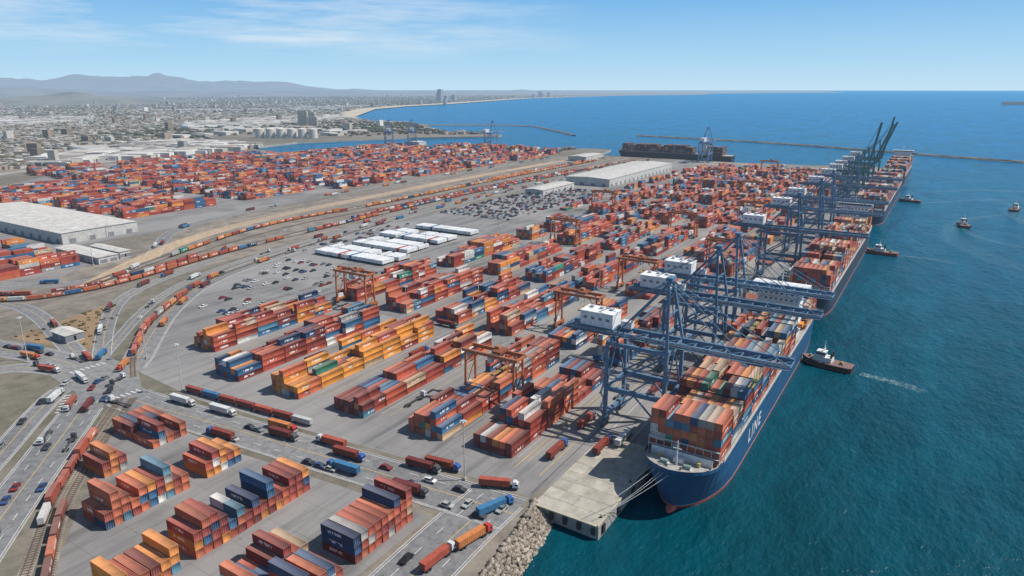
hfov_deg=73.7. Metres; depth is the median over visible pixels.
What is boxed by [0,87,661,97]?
hills
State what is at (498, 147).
container stack
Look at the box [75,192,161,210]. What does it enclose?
container stack
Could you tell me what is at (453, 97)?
office tower
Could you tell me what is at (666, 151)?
container ship
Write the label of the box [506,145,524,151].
container stack
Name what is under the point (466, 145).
container stack
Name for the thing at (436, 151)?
container stack
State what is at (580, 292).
rubber tyred gantry crane
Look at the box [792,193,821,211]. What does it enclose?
container stack
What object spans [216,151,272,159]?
container stack
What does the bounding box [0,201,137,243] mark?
warehouse
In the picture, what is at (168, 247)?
dirt road
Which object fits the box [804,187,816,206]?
rubber tyred gantry crane
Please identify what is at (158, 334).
port road
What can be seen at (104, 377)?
car
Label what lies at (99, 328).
container truck
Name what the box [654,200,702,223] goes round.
container stack
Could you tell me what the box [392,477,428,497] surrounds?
container truck
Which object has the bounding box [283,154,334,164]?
container stack
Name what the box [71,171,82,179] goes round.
container stack
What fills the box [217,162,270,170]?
container stack
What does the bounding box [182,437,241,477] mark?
container stack
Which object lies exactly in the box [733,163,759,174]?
container stack
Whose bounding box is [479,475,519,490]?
container truck
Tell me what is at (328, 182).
container stack
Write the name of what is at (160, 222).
yard pavement
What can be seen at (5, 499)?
car
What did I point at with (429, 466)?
container truck
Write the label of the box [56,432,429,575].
yard pavement
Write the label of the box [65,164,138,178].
container stack
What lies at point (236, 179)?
rubber tyred gantry crane
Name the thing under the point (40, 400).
car
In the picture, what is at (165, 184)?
container stack
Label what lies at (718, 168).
rubber tyred gantry crane
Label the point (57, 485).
freight train
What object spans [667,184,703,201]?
container stack
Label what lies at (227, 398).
container trailer
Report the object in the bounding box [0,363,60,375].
port road
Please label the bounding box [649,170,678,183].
container stack
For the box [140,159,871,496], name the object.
yard pavement
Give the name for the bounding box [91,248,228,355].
highway
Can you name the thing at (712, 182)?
container stack
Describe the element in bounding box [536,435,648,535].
concrete pier
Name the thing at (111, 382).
container truck
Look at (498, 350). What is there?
rubber tyred gantry crane
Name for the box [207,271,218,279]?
container truck
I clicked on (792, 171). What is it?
container stack
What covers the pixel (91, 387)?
car
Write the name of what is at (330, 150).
container stack
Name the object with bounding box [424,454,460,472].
container truck
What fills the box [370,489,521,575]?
port road
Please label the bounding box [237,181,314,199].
container stack
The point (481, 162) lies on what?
container stack
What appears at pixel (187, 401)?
container truck
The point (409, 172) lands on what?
container stack
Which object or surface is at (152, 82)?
hills
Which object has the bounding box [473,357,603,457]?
container stack
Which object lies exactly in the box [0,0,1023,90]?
sky
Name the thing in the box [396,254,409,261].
box trailer
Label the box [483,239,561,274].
container stack
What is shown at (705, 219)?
container stack
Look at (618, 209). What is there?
container stack
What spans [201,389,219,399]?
container trailer
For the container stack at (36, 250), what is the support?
on the yard pavement at (160, 222)
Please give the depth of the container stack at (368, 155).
1213.76 m
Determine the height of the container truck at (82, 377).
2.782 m
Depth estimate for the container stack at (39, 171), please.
990.11 m
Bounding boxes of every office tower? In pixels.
[437,89,442,100]
[451,95,456,99]
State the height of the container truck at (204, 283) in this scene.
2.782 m
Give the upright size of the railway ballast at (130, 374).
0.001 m
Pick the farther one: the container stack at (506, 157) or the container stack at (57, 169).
the container stack at (506, 157)
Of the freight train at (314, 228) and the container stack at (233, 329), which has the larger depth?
the freight train at (314, 228)
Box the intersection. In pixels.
[52,357,141,400]
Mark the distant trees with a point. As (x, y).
(186, 131)
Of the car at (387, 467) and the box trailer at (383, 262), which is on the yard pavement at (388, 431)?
the box trailer at (383, 262)
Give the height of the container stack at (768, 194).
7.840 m
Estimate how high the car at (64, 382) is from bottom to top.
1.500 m
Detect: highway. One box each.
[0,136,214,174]
[0,156,560,286]
[0,302,96,360]
[0,340,93,372]
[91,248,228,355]
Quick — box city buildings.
[0,95,588,169]
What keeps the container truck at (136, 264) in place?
on the railway ballast at (169, 254)
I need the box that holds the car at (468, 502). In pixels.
[461,498,474,508]
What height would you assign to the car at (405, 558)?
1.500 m
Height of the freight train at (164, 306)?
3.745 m
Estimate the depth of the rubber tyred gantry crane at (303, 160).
1003.80 m
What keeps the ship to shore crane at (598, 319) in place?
on the quay apron
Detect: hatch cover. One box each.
[660,371,677,390]
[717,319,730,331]
[746,293,757,300]
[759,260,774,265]
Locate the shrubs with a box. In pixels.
[14,304,117,344]
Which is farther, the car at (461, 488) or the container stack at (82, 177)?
the container stack at (82, 177)
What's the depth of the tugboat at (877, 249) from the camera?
533.35 m
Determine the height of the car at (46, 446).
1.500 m
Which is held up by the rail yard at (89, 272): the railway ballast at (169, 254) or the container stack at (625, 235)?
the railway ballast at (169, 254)
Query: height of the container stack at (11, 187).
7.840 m
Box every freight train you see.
[0,235,283,301]
[0,253,196,295]
[36,427,97,525]
[40,498,67,575]
[130,280,200,354]
[170,208,347,255]
[307,183,508,231]
[351,168,576,218]
[366,159,596,206]
[476,156,605,181]
[513,161,619,183]
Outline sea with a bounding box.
[257,90,1023,575]
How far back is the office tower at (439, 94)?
6775.89 m
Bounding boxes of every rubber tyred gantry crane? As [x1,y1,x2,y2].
[225,177,244,191]
[296,158,311,167]
[333,265,377,305]
[460,342,526,392]
[549,216,581,246]
[553,286,605,336]
[591,188,616,206]
[616,254,660,289]
[667,209,699,238]
[704,236,745,271]
[706,167,726,179]
[737,199,767,216]
[740,179,765,196]
[760,159,779,171]
[795,167,817,181]
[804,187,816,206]
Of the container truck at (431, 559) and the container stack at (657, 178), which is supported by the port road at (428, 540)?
the container truck at (431, 559)
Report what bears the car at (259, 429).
on the port road at (434, 498)
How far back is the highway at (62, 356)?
318.06 m
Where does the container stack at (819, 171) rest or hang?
on the yard pavement at (388, 431)
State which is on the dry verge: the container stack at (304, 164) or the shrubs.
the shrubs
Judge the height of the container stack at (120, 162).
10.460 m
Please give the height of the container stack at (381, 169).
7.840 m
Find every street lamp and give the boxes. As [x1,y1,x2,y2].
[16,317,29,360]
[137,315,148,358]
[173,343,184,391]
[460,419,466,480]
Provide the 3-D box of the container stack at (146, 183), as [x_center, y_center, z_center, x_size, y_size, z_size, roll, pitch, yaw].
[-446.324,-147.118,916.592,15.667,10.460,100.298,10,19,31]
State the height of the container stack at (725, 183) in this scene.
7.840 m
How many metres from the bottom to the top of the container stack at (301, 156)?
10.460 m
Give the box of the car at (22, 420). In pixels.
[17,417,26,424]
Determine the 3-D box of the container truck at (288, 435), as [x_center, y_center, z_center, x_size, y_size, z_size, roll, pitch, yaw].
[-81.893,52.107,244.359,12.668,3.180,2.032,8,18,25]
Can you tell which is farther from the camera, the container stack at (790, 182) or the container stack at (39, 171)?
the container stack at (39, 171)
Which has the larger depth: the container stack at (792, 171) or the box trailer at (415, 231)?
the container stack at (792, 171)
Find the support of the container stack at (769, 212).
on the yard pavement at (388, 431)
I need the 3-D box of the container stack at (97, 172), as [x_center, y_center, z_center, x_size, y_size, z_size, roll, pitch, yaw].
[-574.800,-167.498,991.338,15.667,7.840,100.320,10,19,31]
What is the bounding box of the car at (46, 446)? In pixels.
[41,443,51,450]
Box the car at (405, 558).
[398,552,413,564]
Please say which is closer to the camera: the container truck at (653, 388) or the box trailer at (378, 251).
the container truck at (653, 388)
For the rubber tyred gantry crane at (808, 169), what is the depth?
883.72 m
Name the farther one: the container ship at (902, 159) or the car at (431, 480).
the container ship at (902, 159)
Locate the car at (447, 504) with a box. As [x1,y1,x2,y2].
[439,500,454,508]
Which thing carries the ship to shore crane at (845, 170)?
on the quay apron
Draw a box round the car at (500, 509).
[495,504,507,513]
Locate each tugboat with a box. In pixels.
[802,342,854,373]
[866,242,898,256]
[899,191,921,202]
[956,216,971,228]
[1008,201,1020,211]
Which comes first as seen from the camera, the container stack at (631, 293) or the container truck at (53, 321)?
the container truck at (53, 321)
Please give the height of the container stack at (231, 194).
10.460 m
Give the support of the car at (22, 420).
on the port road at (42, 409)
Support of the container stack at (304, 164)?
on the yard pavement at (160, 222)
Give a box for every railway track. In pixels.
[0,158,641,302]
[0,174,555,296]
[19,398,122,575]
[51,397,136,575]
[87,156,611,282]
[103,161,603,281]
[130,221,392,376]
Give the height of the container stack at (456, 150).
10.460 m
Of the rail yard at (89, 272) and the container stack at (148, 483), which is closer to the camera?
the container stack at (148, 483)
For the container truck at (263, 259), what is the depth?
493.42 m
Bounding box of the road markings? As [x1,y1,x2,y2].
[0,137,854,575]
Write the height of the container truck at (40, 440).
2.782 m
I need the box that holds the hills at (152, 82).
[0,73,403,91]
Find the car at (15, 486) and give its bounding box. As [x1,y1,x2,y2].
[9,482,21,491]
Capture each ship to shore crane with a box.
[384,120,393,143]
[407,120,416,144]
[481,121,504,144]
[565,275,795,426]
[627,244,823,372]
[654,231,834,339]
[696,127,716,162]
[734,192,869,277]
[764,178,882,253]
[780,170,888,228]
[801,160,897,218]
[815,154,902,208]
[829,122,882,197]
[835,123,894,193]
[842,121,897,184]
[850,117,895,175]
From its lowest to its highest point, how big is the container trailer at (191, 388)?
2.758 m
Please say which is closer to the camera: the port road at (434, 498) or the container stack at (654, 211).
the port road at (434, 498)
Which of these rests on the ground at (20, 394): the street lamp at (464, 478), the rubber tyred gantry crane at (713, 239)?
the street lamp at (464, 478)
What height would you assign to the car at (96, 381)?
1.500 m
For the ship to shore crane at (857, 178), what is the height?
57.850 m
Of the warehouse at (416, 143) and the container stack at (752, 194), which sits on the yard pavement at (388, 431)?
the container stack at (752, 194)
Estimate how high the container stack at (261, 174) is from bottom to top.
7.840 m
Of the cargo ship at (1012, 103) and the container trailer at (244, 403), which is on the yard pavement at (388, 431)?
the container trailer at (244, 403)
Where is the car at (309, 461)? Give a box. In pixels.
[302,458,315,465]
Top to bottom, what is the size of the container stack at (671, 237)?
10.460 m
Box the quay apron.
[545,168,880,486]
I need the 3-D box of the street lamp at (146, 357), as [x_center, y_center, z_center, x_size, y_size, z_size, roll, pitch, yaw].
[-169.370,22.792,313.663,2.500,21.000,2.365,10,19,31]
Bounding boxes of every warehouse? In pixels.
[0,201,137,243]
[55,244,118,264]
[90,243,131,258]
[405,141,425,144]
[525,181,573,194]
[566,161,671,186]
[568,153,602,160]
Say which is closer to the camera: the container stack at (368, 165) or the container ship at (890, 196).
the container ship at (890, 196)
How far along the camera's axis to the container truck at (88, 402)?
266.15 m
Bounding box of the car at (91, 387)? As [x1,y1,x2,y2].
[88,385,95,390]
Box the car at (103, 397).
[100,395,107,401]
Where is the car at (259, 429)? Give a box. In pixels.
[252,426,263,432]
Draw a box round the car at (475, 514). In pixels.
[471,511,486,519]
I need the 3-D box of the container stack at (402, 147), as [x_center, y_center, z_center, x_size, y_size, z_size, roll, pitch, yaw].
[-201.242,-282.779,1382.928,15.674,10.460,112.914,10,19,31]
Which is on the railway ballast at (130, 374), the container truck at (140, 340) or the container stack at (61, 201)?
the container truck at (140, 340)
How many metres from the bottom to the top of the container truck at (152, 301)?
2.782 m
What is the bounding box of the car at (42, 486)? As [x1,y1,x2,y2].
[36,482,47,491]
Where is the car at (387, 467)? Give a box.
[379,463,392,470]
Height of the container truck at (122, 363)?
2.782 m
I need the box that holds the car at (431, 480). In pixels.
[422,476,436,483]
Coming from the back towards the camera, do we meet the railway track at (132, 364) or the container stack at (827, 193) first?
the container stack at (827, 193)
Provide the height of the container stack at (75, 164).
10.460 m
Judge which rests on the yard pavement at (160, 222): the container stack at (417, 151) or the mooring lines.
the container stack at (417, 151)
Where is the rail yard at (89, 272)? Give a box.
[0,156,637,317]
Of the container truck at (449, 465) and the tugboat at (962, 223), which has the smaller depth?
the container truck at (449, 465)
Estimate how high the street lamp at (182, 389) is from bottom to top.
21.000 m
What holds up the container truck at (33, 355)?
on the highway at (62, 356)
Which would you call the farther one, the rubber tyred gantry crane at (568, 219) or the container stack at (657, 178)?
the container stack at (657, 178)
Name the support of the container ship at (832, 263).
on the sea
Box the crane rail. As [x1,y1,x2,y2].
[515,169,870,492]
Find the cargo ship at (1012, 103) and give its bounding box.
[1001,102,1023,104]
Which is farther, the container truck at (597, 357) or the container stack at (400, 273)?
the container stack at (400, 273)
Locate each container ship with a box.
[618,137,734,161]
[644,269,816,512]
[786,196,873,316]
[857,168,903,225]
[885,149,913,185]
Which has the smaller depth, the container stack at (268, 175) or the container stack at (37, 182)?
the container stack at (37, 182)
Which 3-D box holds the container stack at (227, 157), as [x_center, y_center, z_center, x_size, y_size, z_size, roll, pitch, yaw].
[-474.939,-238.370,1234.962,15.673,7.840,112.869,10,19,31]
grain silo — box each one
[297,110,307,124]
[307,116,317,125]
[308,112,315,115]
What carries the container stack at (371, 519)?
on the yard pavement at (302, 517)
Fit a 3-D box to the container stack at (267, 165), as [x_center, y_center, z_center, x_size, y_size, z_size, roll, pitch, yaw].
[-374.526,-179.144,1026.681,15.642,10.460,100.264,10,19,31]
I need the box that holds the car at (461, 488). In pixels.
[452,485,467,492]
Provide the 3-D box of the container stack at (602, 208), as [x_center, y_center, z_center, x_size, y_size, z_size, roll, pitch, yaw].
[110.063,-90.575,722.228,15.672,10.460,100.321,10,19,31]
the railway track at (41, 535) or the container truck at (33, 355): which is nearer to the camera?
the railway track at (41, 535)
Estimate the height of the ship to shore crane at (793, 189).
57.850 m
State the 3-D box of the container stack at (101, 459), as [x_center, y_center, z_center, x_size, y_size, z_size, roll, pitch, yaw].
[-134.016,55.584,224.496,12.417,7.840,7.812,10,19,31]
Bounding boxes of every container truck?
[20,351,40,359]
[24,343,43,349]
[36,429,52,444]
[37,364,60,373]
[39,279,58,283]
[46,388,64,402]
[49,318,57,326]
[62,394,76,411]
[62,432,76,451]
[69,353,84,362]
[74,371,88,383]
[80,396,94,411]
[81,350,91,360]
[95,348,106,359]
[97,324,102,334]
[103,379,114,393]
[105,302,112,311]
[105,372,125,385]
[107,394,130,407]
[112,270,128,276]
[115,357,129,371]
[129,262,139,269]
[137,279,149,286]
[137,336,142,347]
[145,299,154,307]
[160,269,173,276]
[160,317,167,325]
[169,392,195,406]
[178,296,187,304]
[186,282,193,289]
[189,272,200,279]
[200,280,210,287]
[206,426,234,440]
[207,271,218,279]
[209,402,236,417]
[257,257,269,262]
[267,417,297,432]
[268,425,298,441]
[288,245,298,250]
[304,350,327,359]
[314,233,323,237]
[315,433,346,446]
[318,236,327,240]
[326,458,360,475]
[332,444,365,462]
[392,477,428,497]
[404,390,426,406]
[405,455,440,474]
[409,345,428,356]
[419,540,456,572]
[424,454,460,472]
[437,318,457,328]
[454,522,492,550]
[476,494,513,515]
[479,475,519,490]
[546,438,567,459]
[577,410,595,428]
[592,434,612,455]
[593,354,619,365]
[614,383,629,398]
[614,426,632,447]
[648,382,661,395]
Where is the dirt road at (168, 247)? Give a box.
[81,159,567,291]
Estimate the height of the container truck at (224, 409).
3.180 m
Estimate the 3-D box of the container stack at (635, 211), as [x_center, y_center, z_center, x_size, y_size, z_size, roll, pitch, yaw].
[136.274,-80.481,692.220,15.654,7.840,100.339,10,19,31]
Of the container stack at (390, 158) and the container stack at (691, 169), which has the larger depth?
the container stack at (390, 158)
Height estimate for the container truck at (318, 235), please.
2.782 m
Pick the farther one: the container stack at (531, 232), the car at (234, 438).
the container stack at (531, 232)
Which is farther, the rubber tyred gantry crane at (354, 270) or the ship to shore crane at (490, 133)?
the ship to shore crane at (490, 133)
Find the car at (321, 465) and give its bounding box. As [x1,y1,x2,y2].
[313,461,325,468]
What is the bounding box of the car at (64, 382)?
[60,380,70,385]
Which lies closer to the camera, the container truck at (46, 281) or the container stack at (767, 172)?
the container truck at (46, 281)
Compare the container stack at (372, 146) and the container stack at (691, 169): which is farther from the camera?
the container stack at (372, 146)
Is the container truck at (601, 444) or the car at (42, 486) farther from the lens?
the container truck at (601, 444)
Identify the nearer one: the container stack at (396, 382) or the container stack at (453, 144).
the container stack at (396, 382)
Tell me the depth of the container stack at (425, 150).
1303.45 m
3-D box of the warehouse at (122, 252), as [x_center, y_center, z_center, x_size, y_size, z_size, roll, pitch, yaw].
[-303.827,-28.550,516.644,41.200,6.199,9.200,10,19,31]
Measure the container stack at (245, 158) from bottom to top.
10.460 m
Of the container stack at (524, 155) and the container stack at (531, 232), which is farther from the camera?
the container stack at (524, 155)
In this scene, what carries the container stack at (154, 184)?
on the yard pavement at (160, 222)
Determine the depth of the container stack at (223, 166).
1057.99 m
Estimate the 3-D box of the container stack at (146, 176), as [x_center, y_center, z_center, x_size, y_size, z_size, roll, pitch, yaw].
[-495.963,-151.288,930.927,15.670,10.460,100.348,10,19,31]
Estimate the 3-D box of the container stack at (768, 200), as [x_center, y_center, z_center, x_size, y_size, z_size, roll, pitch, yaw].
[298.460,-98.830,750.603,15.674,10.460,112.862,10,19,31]
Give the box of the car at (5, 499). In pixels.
[0,495,11,504]
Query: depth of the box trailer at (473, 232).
583.27 m
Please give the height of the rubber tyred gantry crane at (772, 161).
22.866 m
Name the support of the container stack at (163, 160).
on the yard pavement at (160, 222)
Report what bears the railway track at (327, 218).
on the railway ballast at (338, 216)
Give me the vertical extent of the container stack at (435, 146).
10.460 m
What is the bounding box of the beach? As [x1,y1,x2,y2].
[343,97,556,116]
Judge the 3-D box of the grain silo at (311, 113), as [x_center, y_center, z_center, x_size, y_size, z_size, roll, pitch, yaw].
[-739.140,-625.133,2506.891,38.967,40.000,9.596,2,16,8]
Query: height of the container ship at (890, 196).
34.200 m
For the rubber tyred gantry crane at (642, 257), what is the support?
on the yard pavement at (388, 431)
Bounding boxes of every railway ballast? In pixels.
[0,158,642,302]
[1,158,635,296]
[85,158,602,284]
[102,157,625,281]
[128,221,390,376]
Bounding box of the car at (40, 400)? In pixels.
[36,398,45,404]
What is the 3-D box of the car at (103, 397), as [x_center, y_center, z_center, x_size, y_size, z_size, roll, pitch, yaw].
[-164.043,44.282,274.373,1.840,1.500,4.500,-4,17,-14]
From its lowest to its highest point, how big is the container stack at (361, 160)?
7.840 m
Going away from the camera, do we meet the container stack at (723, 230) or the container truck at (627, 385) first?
the container truck at (627, 385)
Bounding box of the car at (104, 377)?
[99,375,109,379]
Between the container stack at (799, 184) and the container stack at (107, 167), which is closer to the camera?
the container stack at (799, 184)
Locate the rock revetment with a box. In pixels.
[479,497,553,575]
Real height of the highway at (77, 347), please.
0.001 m
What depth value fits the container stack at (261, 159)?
1164.91 m
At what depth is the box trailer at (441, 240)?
550.18 m
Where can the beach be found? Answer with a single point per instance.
(354, 113)
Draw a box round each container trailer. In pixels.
[185,384,203,395]
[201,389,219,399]
[218,394,237,404]
[236,398,255,409]
[254,403,273,415]
[272,408,292,420]
[291,414,312,426]
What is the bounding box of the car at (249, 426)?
[244,423,254,429]
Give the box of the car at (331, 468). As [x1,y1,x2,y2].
[323,465,337,472]
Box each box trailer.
[331,243,344,247]
[368,249,381,253]
[377,237,388,241]
[377,256,389,264]
[380,257,393,265]
[394,232,404,238]
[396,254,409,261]
[405,246,417,253]
[407,229,418,233]
[417,243,428,250]
[435,238,446,244]
[446,235,456,241]
[468,229,478,235]
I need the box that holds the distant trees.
[0,96,566,167]
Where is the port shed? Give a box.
[51,326,84,343]
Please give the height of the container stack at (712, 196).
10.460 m
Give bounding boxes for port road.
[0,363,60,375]
[0,385,71,468]
[0,393,106,558]
[94,159,644,359]
[105,388,526,509]
[123,160,654,372]
[288,290,621,368]
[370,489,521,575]
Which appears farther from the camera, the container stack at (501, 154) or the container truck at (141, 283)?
the container stack at (501, 154)
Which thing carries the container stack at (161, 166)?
on the yard pavement at (160, 222)
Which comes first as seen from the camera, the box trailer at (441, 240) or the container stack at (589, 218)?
the box trailer at (441, 240)
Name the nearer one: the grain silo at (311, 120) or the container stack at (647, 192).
the container stack at (647, 192)
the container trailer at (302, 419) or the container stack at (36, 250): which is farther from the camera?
the container stack at (36, 250)
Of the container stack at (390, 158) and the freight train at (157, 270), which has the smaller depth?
the freight train at (157, 270)
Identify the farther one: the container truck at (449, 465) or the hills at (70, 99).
the hills at (70, 99)
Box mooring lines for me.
[581,468,667,519]
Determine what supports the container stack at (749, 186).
on the yard pavement at (388, 431)
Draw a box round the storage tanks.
[255,128,317,137]
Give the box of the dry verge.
[12,305,106,352]
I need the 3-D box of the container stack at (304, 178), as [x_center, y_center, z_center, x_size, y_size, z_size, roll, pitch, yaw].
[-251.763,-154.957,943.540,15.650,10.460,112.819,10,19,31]
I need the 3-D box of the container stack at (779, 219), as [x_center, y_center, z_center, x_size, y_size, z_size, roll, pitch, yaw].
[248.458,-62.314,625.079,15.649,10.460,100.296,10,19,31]
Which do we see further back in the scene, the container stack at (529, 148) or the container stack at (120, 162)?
the container stack at (529, 148)
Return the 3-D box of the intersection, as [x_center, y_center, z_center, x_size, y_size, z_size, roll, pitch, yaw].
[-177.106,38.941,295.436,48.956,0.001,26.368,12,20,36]
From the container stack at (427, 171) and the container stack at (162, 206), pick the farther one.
the container stack at (427, 171)
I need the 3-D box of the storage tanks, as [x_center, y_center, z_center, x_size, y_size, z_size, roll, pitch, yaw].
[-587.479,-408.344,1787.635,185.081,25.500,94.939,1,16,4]
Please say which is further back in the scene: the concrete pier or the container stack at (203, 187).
the container stack at (203, 187)
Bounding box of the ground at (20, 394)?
[0,90,884,575]
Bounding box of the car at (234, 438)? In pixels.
[230,436,239,441]
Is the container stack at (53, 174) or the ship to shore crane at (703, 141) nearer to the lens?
the container stack at (53, 174)
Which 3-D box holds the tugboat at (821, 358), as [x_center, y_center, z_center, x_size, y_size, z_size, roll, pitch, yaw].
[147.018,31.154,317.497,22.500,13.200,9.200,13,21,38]
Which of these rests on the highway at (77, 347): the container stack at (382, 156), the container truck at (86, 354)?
the container truck at (86, 354)
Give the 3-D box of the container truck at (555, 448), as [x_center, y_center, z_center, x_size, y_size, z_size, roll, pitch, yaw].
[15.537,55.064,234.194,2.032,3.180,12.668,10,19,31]
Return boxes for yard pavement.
[0,152,560,290]
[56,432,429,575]
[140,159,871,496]
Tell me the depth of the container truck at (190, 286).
425.40 m
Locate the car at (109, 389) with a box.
[106,387,113,392]
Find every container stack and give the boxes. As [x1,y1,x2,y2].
[0,179,67,189]
[0,181,100,192]
[0,182,49,190]
[0,184,117,201]
[0,188,116,202]
[0,237,28,249]
[0,243,53,259]
[0,250,79,280]
[4,178,93,192]
[26,166,39,173]
[30,167,44,175]
[32,187,125,205]
[43,161,103,170]
[44,164,104,173]
[50,166,101,175]
[50,171,56,177]
[52,186,150,207]
[56,170,69,178]
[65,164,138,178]
[66,166,110,171]
[69,188,166,207]
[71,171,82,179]
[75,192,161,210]
[78,174,89,179]
[81,166,155,176]
[81,192,175,213]
[81,454,189,530]
[82,440,127,477]
[89,168,163,181]
[90,528,180,575]
[92,168,127,173]
[102,168,173,183]
[108,170,185,184]
[111,195,183,214]
[112,405,186,448]
[115,196,215,218]
[116,154,184,165]
[122,174,189,185]
[123,155,191,164]
[131,155,200,167]
[140,171,215,186]
[142,158,207,166]
[152,175,206,187]
[153,160,210,167]
[156,174,233,189]
[162,163,198,168]
[166,457,309,559]
[168,159,230,169]
[170,177,246,191]
[181,159,250,172]
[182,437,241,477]
[184,177,254,192]
[194,290,331,351]
[195,150,248,157]
[199,177,269,193]
[204,150,258,159]
[204,179,276,197]
[212,165,260,174]
[214,162,259,169]
[214,301,379,381]
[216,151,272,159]
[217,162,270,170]
[219,527,342,575]
[220,152,276,159]
[223,180,297,198]
[228,154,260,160]
[231,164,285,173]
[232,164,294,177]
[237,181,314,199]
[239,151,294,159]
[247,152,304,162]
[252,165,319,177]
[262,166,323,178]
[266,153,316,161]
[269,155,316,164]
[271,313,433,398]
[275,166,341,180]
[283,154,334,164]
[287,168,349,181]
[294,156,347,165]
[294,168,362,183]
[298,157,348,167]
[306,146,349,153]
[311,170,376,184]
[312,148,345,154]
[312,157,367,166]
[320,475,412,564]
[322,149,359,155]
[325,171,380,186]
[327,158,372,165]
[332,148,373,156]
[332,171,400,188]
[334,323,491,418]
[338,159,386,168]
[338,257,436,301]
[344,149,387,156]
[346,160,401,168]
[356,142,392,148]
[360,150,403,158]
[361,161,411,171]
[362,143,401,148]
[371,162,417,172]
[372,144,408,149]
[372,151,415,159]
[384,161,439,172]
[385,264,482,312]
[386,152,429,160]
[391,144,427,151]
[395,154,426,161]
[395,163,448,175]
[402,144,442,152]
[408,334,559,440]
[409,154,450,162]
[412,164,465,175]
[413,146,450,153]
[417,156,457,161]
[420,147,460,153]
[426,156,468,164]
[430,147,463,155]
[435,271,530,323]
[436,232,518,267]
[441,146,479,154]
[442,154,483,165]
[443,141,456,146]
[450,148,490,156]
[452,155,493,165]
[457,143,475,148]
[463,149,496,155]
[463,157,504,167]
[473,143,490,148]
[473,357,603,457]
[474,149,513,156]
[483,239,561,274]
[486,279,577,335]
[487,150,521,156]
[489,144,506,150]
[498,152,526,159]
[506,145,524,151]
[509,150,547,160]
[516,213,582,239]
[524,146,541,151]
[525,242,602,282]
[541,147,559,154]
[548,296,627,349]
[557,213,623,244]
[560,193,602,210]
[561,213,599,231]
[572,245,645,290]
[589,191,640,214]
[597,217,660,250]
[598,305,674,361]
[600,217,636,236]
[611,199,643,215]
[614,180,644,194]
[619,198,670,219]
[625,255,695,299]
[635,183,669,198]
[637,221,697,255]
[644,201,677,218]
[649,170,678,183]
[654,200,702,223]
[656,183,684,198]
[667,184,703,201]
[672,169,709,184]
[672,256,735,303]
[681,164,705,173]
[683,224,740,262]
[688,205,713,217]
[689,173,717,185]
[690,200,739,227]
[691,188,709,200]
[698,187,736,204]
[702,171,737,187]
[704,162,734,174]
[718,167,737,173]
[719,206,747,223]
[720,232,773,265]
[721,174,744,187]
[722,187,745,201]
[730,172,762,189]
[730,203,775,232]
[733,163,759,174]
[735,187,767,206]
[744,168,763,177]
[746,178,770,190]
[753,191,774,206]
[756,164,784,178]
[759,174,790,191]
[765,188,797,210]
[766,209,800,235]
[770,168,788,178]
[775,177,797,192]
[782,167,804,177]
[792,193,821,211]
[794,176,815,191]
[797,168,812,180]
[813,167,827,179]
[814,179,839,196]
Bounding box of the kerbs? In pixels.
[0,160,645,575]
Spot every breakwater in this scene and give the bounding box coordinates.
[425,124,575,135]
[636,135,1023,162]
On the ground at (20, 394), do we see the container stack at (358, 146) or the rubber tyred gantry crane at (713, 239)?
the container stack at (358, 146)
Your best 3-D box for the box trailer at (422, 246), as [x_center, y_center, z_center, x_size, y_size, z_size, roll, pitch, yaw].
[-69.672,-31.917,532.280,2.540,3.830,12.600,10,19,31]
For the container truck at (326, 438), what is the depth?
238.60 m
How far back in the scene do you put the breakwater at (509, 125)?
2411.40 m
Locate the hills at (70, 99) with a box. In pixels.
[0,92,196,105]
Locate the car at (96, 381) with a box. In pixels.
[93,379,103,383]
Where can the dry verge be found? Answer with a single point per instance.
(91, 324)
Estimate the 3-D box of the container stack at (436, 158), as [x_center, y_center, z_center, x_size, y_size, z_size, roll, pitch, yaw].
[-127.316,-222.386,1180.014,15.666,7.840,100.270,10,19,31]
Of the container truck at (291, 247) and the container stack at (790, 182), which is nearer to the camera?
the container truck at (291, 247)
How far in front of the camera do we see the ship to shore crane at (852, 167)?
771.39 m

